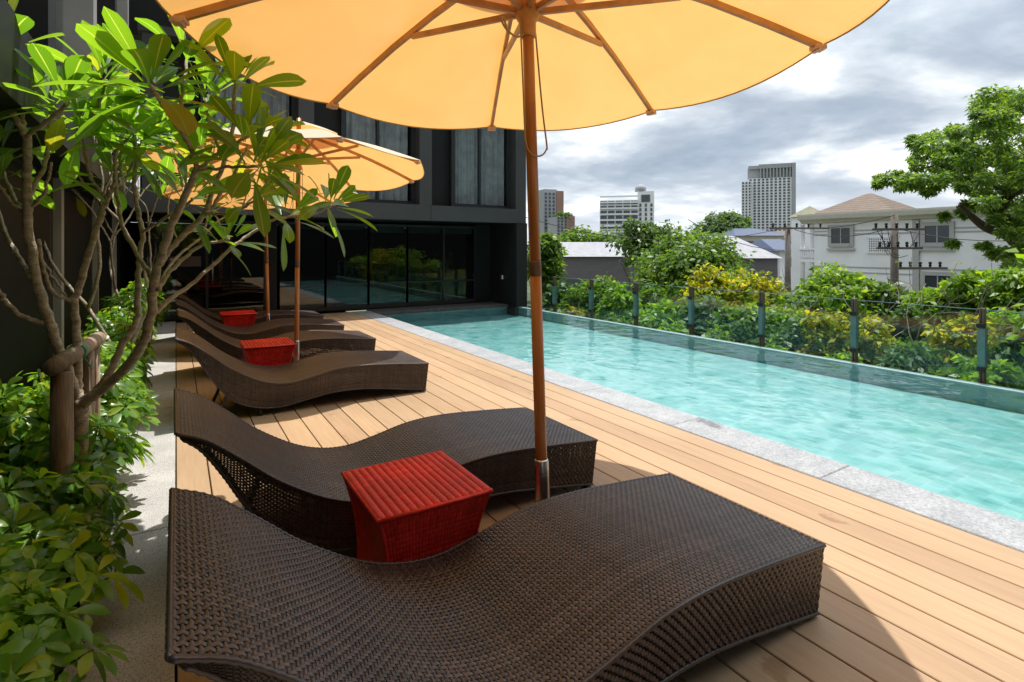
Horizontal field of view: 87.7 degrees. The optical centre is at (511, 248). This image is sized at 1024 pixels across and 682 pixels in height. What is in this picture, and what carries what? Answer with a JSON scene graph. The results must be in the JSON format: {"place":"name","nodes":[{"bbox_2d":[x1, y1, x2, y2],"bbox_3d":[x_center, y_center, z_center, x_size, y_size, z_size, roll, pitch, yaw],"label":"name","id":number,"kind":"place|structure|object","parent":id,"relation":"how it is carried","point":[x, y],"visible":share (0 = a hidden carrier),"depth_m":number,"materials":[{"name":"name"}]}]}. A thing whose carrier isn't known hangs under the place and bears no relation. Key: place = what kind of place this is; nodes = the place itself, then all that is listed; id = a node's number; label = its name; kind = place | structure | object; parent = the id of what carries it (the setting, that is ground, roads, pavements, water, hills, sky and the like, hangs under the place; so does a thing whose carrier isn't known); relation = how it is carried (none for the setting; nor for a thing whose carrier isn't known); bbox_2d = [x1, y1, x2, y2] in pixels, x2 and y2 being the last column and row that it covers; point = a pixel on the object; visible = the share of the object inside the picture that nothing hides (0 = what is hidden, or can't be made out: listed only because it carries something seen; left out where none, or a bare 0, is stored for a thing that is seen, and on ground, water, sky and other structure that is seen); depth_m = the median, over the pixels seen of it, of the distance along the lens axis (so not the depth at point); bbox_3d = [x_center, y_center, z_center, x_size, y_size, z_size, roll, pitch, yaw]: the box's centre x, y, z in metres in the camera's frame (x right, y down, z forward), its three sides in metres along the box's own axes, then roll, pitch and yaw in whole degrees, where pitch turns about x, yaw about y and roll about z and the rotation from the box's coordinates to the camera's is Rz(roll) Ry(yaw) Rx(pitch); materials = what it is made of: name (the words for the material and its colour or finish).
{"place":"outdoors","nodes":[
{"label":"outdoors","id":0,"kind":"place"},
{"bbox_2d":[62,321,175,681],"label":"aggregate path","id":1,"kind":"structure","parent":0,"point":[136,629],"depth_m":2.48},
{"bbox_2d":[74,311,345,681],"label":"deck base","id":2,"kind":"object","parent":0,"point":[78,604],"depth_m":3.56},
{"bbox_2d":[19,335,152,680],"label":"planting bed","id":3,"kind":"object","parent":2,"relation":"on","point":[63,626],"visible":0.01,"depth_m":1.99,"materials":[{"name":"soil"}]},
{"bbox_2d":[0,453,60,557],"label":"umbrella plant","id":4,"kind":"object","parent":3,"relation":"on","point":[16,512],"visible":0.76,"depth_m":2.07,"materials":[{"name":"green plant"}]},
{"bbox_2d":[0,368,103,486],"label":"umbrella plant","id":5,"kind":"object","parent":3,"relation":"on","point":[16,422],"visible":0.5,"depth_m":2.68,"materials":[{"name":"green plant"}]},
{"bbox_2d":[0,582,129,681],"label":"umbrella plant","id":6,"kind":"object","parent":3,"relation":"on","point":[27,654],"visible":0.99,"depth_m":1.54,"materials":[{"name":"green plant"}]},
{"bbox_2d":[0,503,145,646],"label":"umbrella plant","id":7,"kind":"object","parent":3,"relation":"on","point":[32,563],"visible":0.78,"depth_m":1.86,"materials":[{"name":"green plant"}]},
{"bbox_2d":[4,468,141,572],"bbox_3d":[-1.984,1.172,2.280,0.680,0.463,0.633,0,0,42],"label":"umbrella plant","id":8,"kind":"object","parent":3,"relation":"on","point":[91,492],"visible":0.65,"depth_m":2.28,"materials":[{"name":"green plant"}]},
{"bbox_2d":[41,332,105,474],"bbox_3d":[-2.187,0.931,2.704,0.110,0.938,0.609,0,0,-23],"label":"tree support","id":9,"kind":"object","parent":3,"relation":"on","point":[61,443],"visible":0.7,"depth_m":2.48,"materials":[{"name":"wood"}]},
{"bbox_2d":[0,412,153,503],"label":"umbrella plant","id":10,"kind":"object","parent":3,"relation":"on","point":[122,449],"visible":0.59,"depth_m":2.65,"materials":[{"name":"green plant"}]},
{"bbox_2d":[18,364,160,453],"bbox_3d":[-2.523,1.041,3.191,0.703,0.724,0.690,0,0,4],"label":"umbrella plant","id":11,"kind":"object","parent":3,"relation":"on","point":[115,409],"visible":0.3,"depth_m":3.20,"materials":[{"name":"green plant"}]},
{"bbox_2d":[34,352,152,416],"bbox_3d":[-2.851,1.052,3.632,0.673,0.703,0.802,0,0,-32],"label":"umbrella plant","id":12,"kind":"object","parent":3,"relation":"on","point":[132,376],"visible":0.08,"depth_m":3.66,"materials":[{"name":"green plant"}]},
{"bbox_2d":[43,335,153,393],"bbox_3d":[-3.234,1.035,4.167,0.722,0.734,0.749,0,0,-32],"label":"umbrella plant","id":13,"kind":"object","parent":3,"relation":"on","point":[140,364],"visible":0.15,"depth_m":4.23,"materials":[{"name":"green plant"}]},
{"bbox_2d":[81,305,157,351],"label":"umbrella plant","id":14,"kind":"object","parent":3,"relation":"on","point":[103,317],"visible":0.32,"depth_m":5.36,"materials":[{"name":"green plant"}]},
{"bbox_2d":[82,320,157,371],"bbox_3d":[-3.564,1.014,4.749,0.682,0.777,0.807,0,0,-32],"label":"umbrella plant","id":15,"kind":"object","parent":3,"relation":"on","point":[118,333],"visible":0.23,"depth_m":4.76,"materials":[{"name":"green plant"}]},
{"bbox_2d":[91,293,158,342],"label":"umbrella plant","id":16,"kind":"object","parent":3,"relation":"on","point":[128,304],"visible":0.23,"depth_m":6.03,"materials":[{"name":"green plant"}]},
{"bbox_2d":[119,278,171,334],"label":"umbrella plant","id":17,"kind":"object","parent":3,"relation":"on","point":[159,294],"visible":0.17,"depth_m":7.98,"materials":[{"name":"green plant"}]},
{"bbox_2d":[67,136,245,342],"bbox_3d":[-4.446,0.000,6.779,2.214,2.812,2.640,0,0,-32],"label":"frangipani tree","id":18,"kind":"object","parent":3,"relation":"on","point":[81,208],"visible":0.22,"depth_m":6.52,"materials":[{"name":"green plant"}]},
{"bbox_2d":[44,52,295,345],"bbox_3d":[-3.572,-0.058,4.848,2.496,2.923,2.561,0,0,4],"label":"frangipani tree","id":19,"kind":"object","parent":3,"relation":"on","point":[97,67],"visible":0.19,"depth_m":4.39,"materials":[{"name":"green plant"}]},
{"bbox_2d":[0,0,376,522],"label":"frangipani tree","id":20,"kind":"object","parent":3,"relation":"on","point":[114,39],"visible":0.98,"depth_m":2.54,"materials":[{"name":"green plant"}]},
{"bbox_2d":[176,312,1023,681],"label":"deck","id":21,"kind":"structure","parent":2,"relation":"on","point":[906,596],"depth_m":2.70,"materials":[{"name":"wood"}]},
{"bbox_2d":[219,310,257,326],"bbox_3d":[-4.118,1.176,8.019,0.476,0.448,0.496,0,0,-32],"label":"side table","id":22,"kind":"object","parent":21,"relation":"on","point":[241,318],"visible":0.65,"depth_m":7.86,"materials":[{"name":"red wicker"}]},
{"bbox_2d":[177,294,323,323],"bbox_3d":[-4.259,1.047,8.731,2.116,0.706,0.771,0,0,-32],"label":"sun lounger","id":23,"kind":"object","parent":21,"relation":"on","point":[274,314],"visible":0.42,"depth_m":8.64,"materials":[{"name":"wicker"}]},
{"bbox_2d":[175,299,344,339],"bbox_3d":[-3.563,1.047,7.629,2.116,0.706,0.771,0,0,-32],"label":"sun lounger","id":24,"kind":"object","parent":21,"relation":"on","point":[266,329],"visible":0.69,"depth_m":7.46,"materials":[{"name":"wicker"}]},
{"bbox_2d":[162,178,357,337],"bbox_3d":[-3.833,0.002,8.330,2.764,2.806,2.764,0,-5,-39],"label":"parasol","id":25,"kind":"object","parent":21,"relation":"on","point":[174,195],"visible":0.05,"depth_m":8.74,"materials":[{"name":"fabric"}]},
{"bbox_2d":[239,337,295,389],"bbox_3d":[-2.508,1.176,5.464,0.476,0.448,0.496,0,0,-32],"label":"side table","id":26,"kind":"object","parent":21,"relation":"on","point":[271,352],"visible":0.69,"depth_m":5.32,"materials":[{"name":"red wicker"}]},
{"bbox_2d":[177,309,375,370],"bbox_3d":[-2.792,1.047,6.436,2.116,0.706,0.771,0,0,-33],"label":"sun lounger","id":27,"kind":"object","parent":21,"relation":"on","point":[324,341],"visible":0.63,"depth_m":6.33,"materials":[{"name":"wicker"}]},
{"bbox_2d":[145,118,423,360],"bbox_3d":[-2.359,-0.029,5.868,2.764,2.867,2.764,0,-4,-15],"label":"parasol","id":28,"kind":"object","parent":21,"relation":"on","point":[374,167],"visible":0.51,"depth_m":6.25,"materials":[{"name":"fabric"}]},
{"bbox_2d":[175,326,428,415],"bbox_3d":[-1.910,1.047,5.006,2.116,0.706,0.771,0,0,-32],"label":"sun lounger","id":29,"kind":"object","parent":21,"relation":"on","point":[244,379],"visible":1,"depth_m":4.78,"materials":[{"name":"wicker"}]},
{"bbox_2d":[173,388,597,553],"bbox_3d":[-0.588,1.047,2.900,2.116,0.706,0.771,0,0,-32],"label":"sun lounger","id":30,"kind":"object","parent":21,"relation":"on","point":[212,432],"visible":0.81,"depth_m":2.74,"materials":[{"name":"wicker"}]},
{"bbox_2d":[341,450,492,561],"bbox_3d":[-0.405,1.176,2.209,0.476,0.448,0.496,0,0,-32],"label":"side table","id":31,"kind":"object","parent":21,"relation":"on","point":[419,506],"visible":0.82,"depth_m":2.09,"materials":[{"name":"red wicker"}]},
{"bbox_2d":[164,473,825,681],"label":"sun lounger","id":32,"kind":"object","parent":21,"relation":"on","point":[590,584],"visible":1,"depth_m":1.62,"materials":[{"name":"wicker"}]},
{"bbox_2d":[155,0,889,502],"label":"parasol","id":33,"kind":"object","parent":21,"relation":"on","point":[529,68],"visible":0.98,"depth_m":3.08,"materials":[{"name":"beige fabric"}]},
{"bbox_2d":[387,307,1023,520],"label":"pool basin","id":34,"kind":"object","parent":21,"relation":"in","point":[969,453],"visible":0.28,"depth_m":5.48,"materials":[{"name":"liquid"}]},
{"bbox_2d":[366,302,507,314],"bbox_3d":[-1.715,1.494,12.760,3.332,0.212,0.780,0,0,-32],"label":"end ledge","id":35,"kind":"object","parent":34,"relation":"on","point":[415,309],"visible":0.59,"depth_m":12.60,"materials":[{"name":"stone"}]},
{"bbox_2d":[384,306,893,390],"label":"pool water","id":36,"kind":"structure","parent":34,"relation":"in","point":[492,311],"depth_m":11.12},
{"bbox_2d":[354,311,1023,552],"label":"pool coping","id":37,"kind":"object","parent":34,"relation":"on","point":[1002,529],"visible":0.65,"depth_m":3.55,"materials":[{"name":"grey stone"}]},
{"bbox_2d":[519,307,1023,413],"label":"infinity edge","id":38,"kind":"object","parent":34,"relation":"attached to","point":[998,397],"visible":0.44,"depth_m":6.80,"materials":[{"name":"teal tile"}]},
{"bbox_2d":[228,268,530,311],"bbox_3d":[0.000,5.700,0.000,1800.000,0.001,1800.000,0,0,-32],"label":"ground","id":39,"kind":"structure","parent":0,"point":[528,296],"depth_m":61.71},
{"bbox_2d":[559,224,618,241],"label":"tree","id":40,"kind":"object","parent":39,"relation":"on","point":[573,236],"visible":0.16,"depth_m":61.00,"materials":[{"name":"green plant"}]},
{"bbox_2d":[543,242,641,296],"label":"warehouse","id":41,"kind":"structure","parent":39,"relation":"on","point":[587,260],"depth_m":45.99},
{"bbox_2d":[635,184,653,224],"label":"lift tower","id":42,"kind":"structure","parent":39,"relation":"on","point":[645,198],"depth_m":297.98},
{"bbox_2d":[605,216,689,290],"bbox_3d":[9.726,1.753,37.090,6.031,7.986,4.798,0,0,17],"label":"tree","id":43,"kind":"object","parent":39,"relation":"on","point":[643,230],"visible":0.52,"depth_m":36.21,"materials":[{"name":"green plant"}]},
{"bbox_2d":[627,225,760,302],"bbox_3d":[7.917,2.336,23.737,5.984,6.868,6.493,0,0,21],"label":"tree","id":44,"kind":"object","parent":39,"relation":"on","point":[669,264],"visible":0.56,"depth_m":22.76,"materials":[{"name":"green plant"}]},
{"bbox_2d":[690,209,755,235],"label":"tree","id":45,"kind":"object","parent":39,"relation":"on","point":[715,223],"visible":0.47,"depth_m":73.38,"materials":[{"name":"green plant"}]},
{"bbox_2d":[742,181,750,226],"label":"tower","id":46,"kind":"structure","parent":39,"relation":"on","point":[746,198],"depth_m":495.68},
{"bbox_2d":[718,228,784,242],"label":"house","id":47,"kind":"structure","parent":39,"relation":"on","point":[741,232],"depth_m":66.03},
{"bbox_2d":[769,223,828,295],"bbox_3d":[15.998,2.125,29.912,3.300,7.150,0.539,0,0,0],"label":"utility pole","id":48,"kind":"object","parent":39,"relation":"on","point":[787,254],"visible":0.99,"depth_m":29.86,"materials":[{"name":"concrete"}]},
{"bbox_2d":[872,213,947,284],"bbox_3d":[17.695,2.058,23.912,3.300,7.284,0.539,0,0,0],"label":"utility pole","id":49,"kind":"object","parent":39,"relation":"on","point":[894,267],"visible":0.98,"depth_m":23.72,"materials":[{"name":"concrete"}]},
{"bbox_2d":[869,83,1023,271],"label":"rain tree","id":50,"kind":"object","parent":39,"relation":"on","point":[995,115],"visible":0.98,"depth_m":16.61,"materials":[{"name":"green plant"}]},
{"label":"pool outer wall","id":51,"kind":"structure","parent":39,"relation":"on","visible":0},
{"bbox_2d":[552,277,1023,383],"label":"glass balustrade","id":52,"kind":"object","parent":51,"relation":"on","point":[982,346],"visible":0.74,"depth_m":7.30,"materials":[{"name":"glass"}]},
{"bbox_2d":[539,189,563,234],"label":"brown tower","id":53,"kind":"structure","parent":0,"point":[551,202],"depth_m":359.68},
{"bbox_2d":[548,216,574,236],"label":"brown tower","id":54,"kind":"structure","parent":0,"point":[568,222],"depth_m":340.11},
{"bbox_2d":[130,0,1023,249],"label":"sky","id":55,"kind":"structure","parent":0,"point":[843,113],"materials":[{"name":"grey"}]},
{"bbox_2d":[600,195,637,238],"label":"apartment block","id":56,"kind":"structure","parent":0,"point":[613,213],"depth_m":299.79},
{"bbox_2d":[710,236,781,286],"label":"warehouse","id":57,"kind":"structure","parent":0,"point":[765,260],"depth_m":43.99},
{"bbox_2d":[751,239,784,290],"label":"house","id":58,"kind":"structure","parent":0,"point":[777,245],"depth_m":52.84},
{"bbox_2d":[748,162,795,231],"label":"tower","id":59,"kind":"structure","parent":0,"point":[773,193],"depth_m":499.55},
{"bbox_2d":[751,203,789,230],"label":"window","id":60,"kind":"structure","parent":59,"relation":"in","point":[787,203],"depth_m":499.73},
{"bbox_2d":[790,193,1011,294],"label":"white house","id":61,"kind":"structure","parent":0,"point":[862,254],"depth_m":30.06,"materials":[{"name":"paint"}]},
{"bbox_2d":[826,224,854,249],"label":"window","id":62,"kind":"structure","parent":61,"relation":"in","point":[848,231],"depth_m":31.69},
{"bbox_2d":[919,221,955,250],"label":"window","id":63,"kind":"structure","parent":61,"relation":"in","point":[931,228],"depth_m":27.72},
{"bbox_2d":[920,271,955,290],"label":"window","id":64,"kind":"structure","parent":61,"relation":"in","point":[931,279],"depth_m":27.84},
{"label":"planted bank","id":65,"kind":"structure","parent":0,"visible":0},
{"bbox_2d":[0,0,526,447],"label":"hotel building","id":66,"kind":"structure","parent":65,"relation":"on","point":[451,226],"depth_m":11.86,"materials":[{"name":"stone"}]},
{"bbox_2d":[142,218,265,320],"bbox_3d":[-6.095,0.403,10.679,2.170,1.967,0.092,0,0,-32],"label":"door","id":67,"kind":"structure","parent":66,"relation":"in","point":[144,219],"depth_m":10.67,"materials":[{"name":"black metal"}]},
{"bbox_2d":[200,48,295,127],"bbox_3d":[-5.061,-2.335,10.285,1.640,2.729,0.400,0,0,-32],"label":"window","id":68,"kind":"structure","parent":66,"relation":"in","point":[281,104],"depth_m":10.27,"materials":[{"name":"glass"}]},
{"bbox_2d":[277,221,323,311],"bbox_3d":[-4.626,0.398,11.682,0.965,1.977,0.160,0,0,-32],"label":"window","id":69,"kind":"structure","parent":66,"relation":"in","point":[279,224],"depth_m":11.51,"materials":[{"name":"metal"}]},
{"bbox_2d":[324,223,367,310],"bbox_3d":[-3.805,0.398,12.199,0.965,1.977,0.160,0,0,-32],"label":"window","id":70,"kind":"structure","parent":66,"relation":"in","point":[341,226],"depth_m":12.06,"materials":[{"name":"metal"}]},
{"bbox_2d":[340,109,414,203],"bbox_3d":[-2.937,-2.335,11.623,1.640,2.729,0.400,0,0,-32],"label":"window","id":71,"kind":"structure","parent":66,"relation":"in","point":[393,137],"depth_m":11.70,"materials":[{"name":"glass"}]},
{"bbox_2d":[367,224,406,307],"bbox_3d":[-2.993,0.398,12.711,0.945,1.977,0.160,0,0,-32],"label":"window","id":72,"kind":"structure","parent":66,"relation":"in","point":[381,228],"depth_m":12.60,"materials":[{"name":"metal"}]},
{"bbox_2d":[406,225,442,305],"bbox_3d":[-2.185,0.398,13.220,0.955,1.977,0.160,0,0,-32],"label":"window","id":73,"kind":"structure","parent":66,"relation":"in","point":[426,229],"depth_m":13.14,"materials":[{"name":"metal"}]},
{"bbox_2d":[442,226,474,303],"bbox_3d":[-1.379,0.398,13.727,0.940,1.977,0.160,0,0,-32],"label":"window","id":74,"kind":"structure","parent":66,"relation":"in","point":[446,229],"depth_m":13.67,"materials":[{"name":"metal"}]},
{"bbox_2d":[449,128,509,208],"bbox_3d":[-0.813,-2.335,12.961,1.640,2.729,0.400,0,0,-32],"label":"window","id":75,"kind":"structure","parent":66,"relation":"in","point":[479,159],"depth_m":12.96,"materials":[{"name":"glass"}]},
{"bbox_2d":[527,229,568,296],"bbox_3d":[0.982,1.029,16.512,1.535,3.364,1.674,0,0,-32],"label":"tree","id":76,"kind":"object","parent":65,"relation":"on","point":[552,254],"visible":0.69,"depth_m":16.14,"materials":[{"name":"green plant"}]},
{"bbox_2d":[528,278,587,311],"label":"shrub","id":77,"kind":"object","parent":65,"relation":"on","point":[547,302],"visible":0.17,"depth_m":14.76,"materials":[{"name":"green plant"}]},
{"bbox_2d":[549,271,632,317],"bbox_3d":[2.212,1.665,14.295,2.454,2.138,2.325,0,0,-32],"label":"shrub","id":78,"kind":"object","parent":65,"relation":"on","point":[579,298],"visible":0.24,"depth_m":13.88,"materials":[{"name":"green plant"}]},
{"bbox_2d":[594,281,643,321],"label":"shrub","id":79,"kind":"object","parent":65,"relation":"on","point":[617,301],"visible":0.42,"depth_m":12.55,"materials":[{"name":"green plant"}]},
{"bbox_2d":[631,279,676,309],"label":"shrub","id":80,"kind":"object","parent":65,"relation":"on","point":[651,294],"visible":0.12,"depth_m":13.33,"materials":[{"name":"green plant"}]},
{"bbox_2d":[631,297,683,328],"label":"shrub","id":81,"kind":"object","parent":65,"relation":"on","point":[655,315],"visible":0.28,"depth_m":11.33,"materials":[{"name":"green plant"}]},
{"bbox_2d":[657,317,688,333],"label":"shrub","id":82,"kind":"object","parent":65,"relation":"on","point":[677,328],"visible":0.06,"depth_m":10.51,"materials":[{"name":"green plant"}]},
{"bbox_2d":[672,293,729,335],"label":"shrub","id":83,"kind":"object","parent":65,"relation":"on","point":[705,305],"visible":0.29,"depth_m":11.01,"materials":[{"name":"green plant"}]},
{"bbox_2d":[672,263,742,306],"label":"shrub","id":84,"kind":"object","parent":65,"relation":"on","point":[711,280],"visible":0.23,"depth_m":13.00,"materials":[{"name":"yellow plant"}]},
{"bbox_2d":[701,327,735,341],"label":"shrub","id":85,"kind":"object","parent":65,"relation":"on","point":[716,335],"visible":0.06,"depth_m":9.46,"materials":[{"name":"green plant"}]},
{"bbox_2d":[700,301,779,345],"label":"shrub","id":86,"kind":"object","parent":65,"relation":"on","point":[742,327],"visible":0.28,"depth_m":9.85,"materials":[{"name":"green plant"}]},
{"bbox_2d":[724,266,759,300],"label":"shrub","id":87,"kind":"object","parent":65,"relation":"on","point":[742,275],"visible":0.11,"depth_m":14.29,"materials":[{"name":"yellow plant"}]},
{"bbox_2d":[721,270,792,314],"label":"shrub","id":88,"kind":"object","parent":65,"relation":"on","point":[763,284],"visible":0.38,"depth_m":12.37,"materials":[{"name":"yellow plant"}]},
{"bbox_2d":[746,303,813,332],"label":"shrub","id":89,"kind":"object","parent":65,"relation":"on","point":[783,316],"visible":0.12,"depth_m":10.41,"materials":[{"name":"green plant"}]},
{"bbox_2d":[748,316,812,352],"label":"shrub","id":90,"kind":"object","parent":65,"relation":"on","point":[789,336],"visible":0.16,"depth_m":8.91,"materials":[{"name":"green plant"}]},
{"bbox_2d":[766,288,833,319],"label":"shrub","id":91,"kind":"object","parent":65,"relation":"on","point":[795,300],"visible":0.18,"depth_m":11.67,"materials":[{"name":"green plant"}]},
{"bbox_2d":[795,307,863,362],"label":"shrub","id":92,"kind":"object","parent":65,"relation":"on","point":[826,334],"visible":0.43,"depth_m":8.44,"materials":[{"name":"green plant"}]},
{"bbox_2d":[786,261,895,324],"bbox_3d":[7.243,1.961,11.869,2.079,3.408,2.297,0,0,23],"label":"shrub","id":93,"kind":"object","parent":65,"relation":"on","point":[845,282],"visible":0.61,"depth_m":11.41,"materials":[{"name":"green plant"}]},
{"bbox_2d":[848,313,903,364],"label":"shrub","id":94,"kind":"object","parent":65,"relation":"on","point":[876,343],"visible":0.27,"depth_m":8.42,"materials":[{"name":"green plant"}]},
{"bbox_2d":[854,278,909,319],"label":"shrub","id":95,"kind":"object","parent":65,"relation":"on","point":[886,291],"visible":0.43,"depth_m":11.12,"materials":[{"name":"green plant"}]},
{"bbox_2d":[762,260,1023,357],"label":"bare shrub","id":96,"kind":"object","parent":65,"relation":"on","point":[1017,265],"visible":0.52,"depth_m":8.14,"materials":[{"name":"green plant"}]},
{"bbox_2d":[882,302,932,352],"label":"shrub","id":97,"kind":"object","parent":65,"relation":"on","point":[899,318],"visible":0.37,"depth_m":9.25,"materials":[{"name":"green plant"}]},
{"bbox_2d":[874,340,952,374],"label":"shrub","id":98,"kind":"object","parent":65,"relation":"on","point":[907,358],"visible":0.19,"depth_m":7.53,"materials":[{"name":"green plant"}]},
{"bbox_2d":[834,257,1023,370],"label":"bare shrub","id":99,"kind":"object","parent":65,"relation":"on","point":[1014,307],"visible":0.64,"depth_m":7.70,"materials":[{"name":"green plant"}]},
{"bbox_2d":[892,285,974,331],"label":"shrub","id":100,"kind":"object","parent":65,"relation":"on","point":[927,299],"visible":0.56,"depth_m":10.20,"materials":[{"name":"green plant"}]},
{"bbox_2d":[928,366,967,378],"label":"shrub","id":101,"kind":"object","parent":65,"relation":"on","point":[942,371],"visible":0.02,"depth_m":6.92,"materials":[{"name":"green plant"}]},
{"bbox_2d":[920,310,998,368],"bbox_3d":[6.643,1.813,7.922,1.154,1.800,1.137,0,0,-44],"label":"shrub","id":102,"kind":"object","parent":65,"relation":"on","point":[959,343],"visible":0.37,"depth_m":7.79,"materials":[{"name":"green plant"}]},
{"bbox_2d":[937,267,998,317],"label":"shrub","id":103,"kind":"object","parent":65,"relation":"on","point":[972,277],"visible":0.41,"depth_m":9.89,"materials":[{"name":"green plant"}]},
{"bbox_2d":[944,353,1023,389],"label":"shrub","id":104,"kind":"object","parent":65,"relation":"on","point":[1000,373],"visible":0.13,"depth_m":6.55,"materials":[{"name":"green plant"}]},
{"bbox_2d":[961,265,1023,313],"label":"shrub","id":105,"kind":"object","parent":65,"relation":"on","point":[1007,289],"visible":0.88,"depth_m":9.34,"materials":[{"name":"green plant"}]},
{"bbox_2d":[976,307,1018,337],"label":"shrub","id":106,"kind":"object","parent":65,"relation":"on","point":[995,318],"visible":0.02,"depth_m":8.14,"materials":[{"name":"green plant"}]},
{"bbox_2d":[988,315,1023,387],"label":"shrub","id":107,"kind":"object","parent":65,"relation":"on","point":[1004,349],"visible":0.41,"depth_m":7.31,"materials":[{"name":"green plant"}]},
{"bbox_2d":[1005,248,1023,384],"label":"shrub","id":108,"kind":"object","parent":65,"relation":"on","point":[1018,326],"visible":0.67,"depth_m":6.32,"materials":[{"name":"green plant"}]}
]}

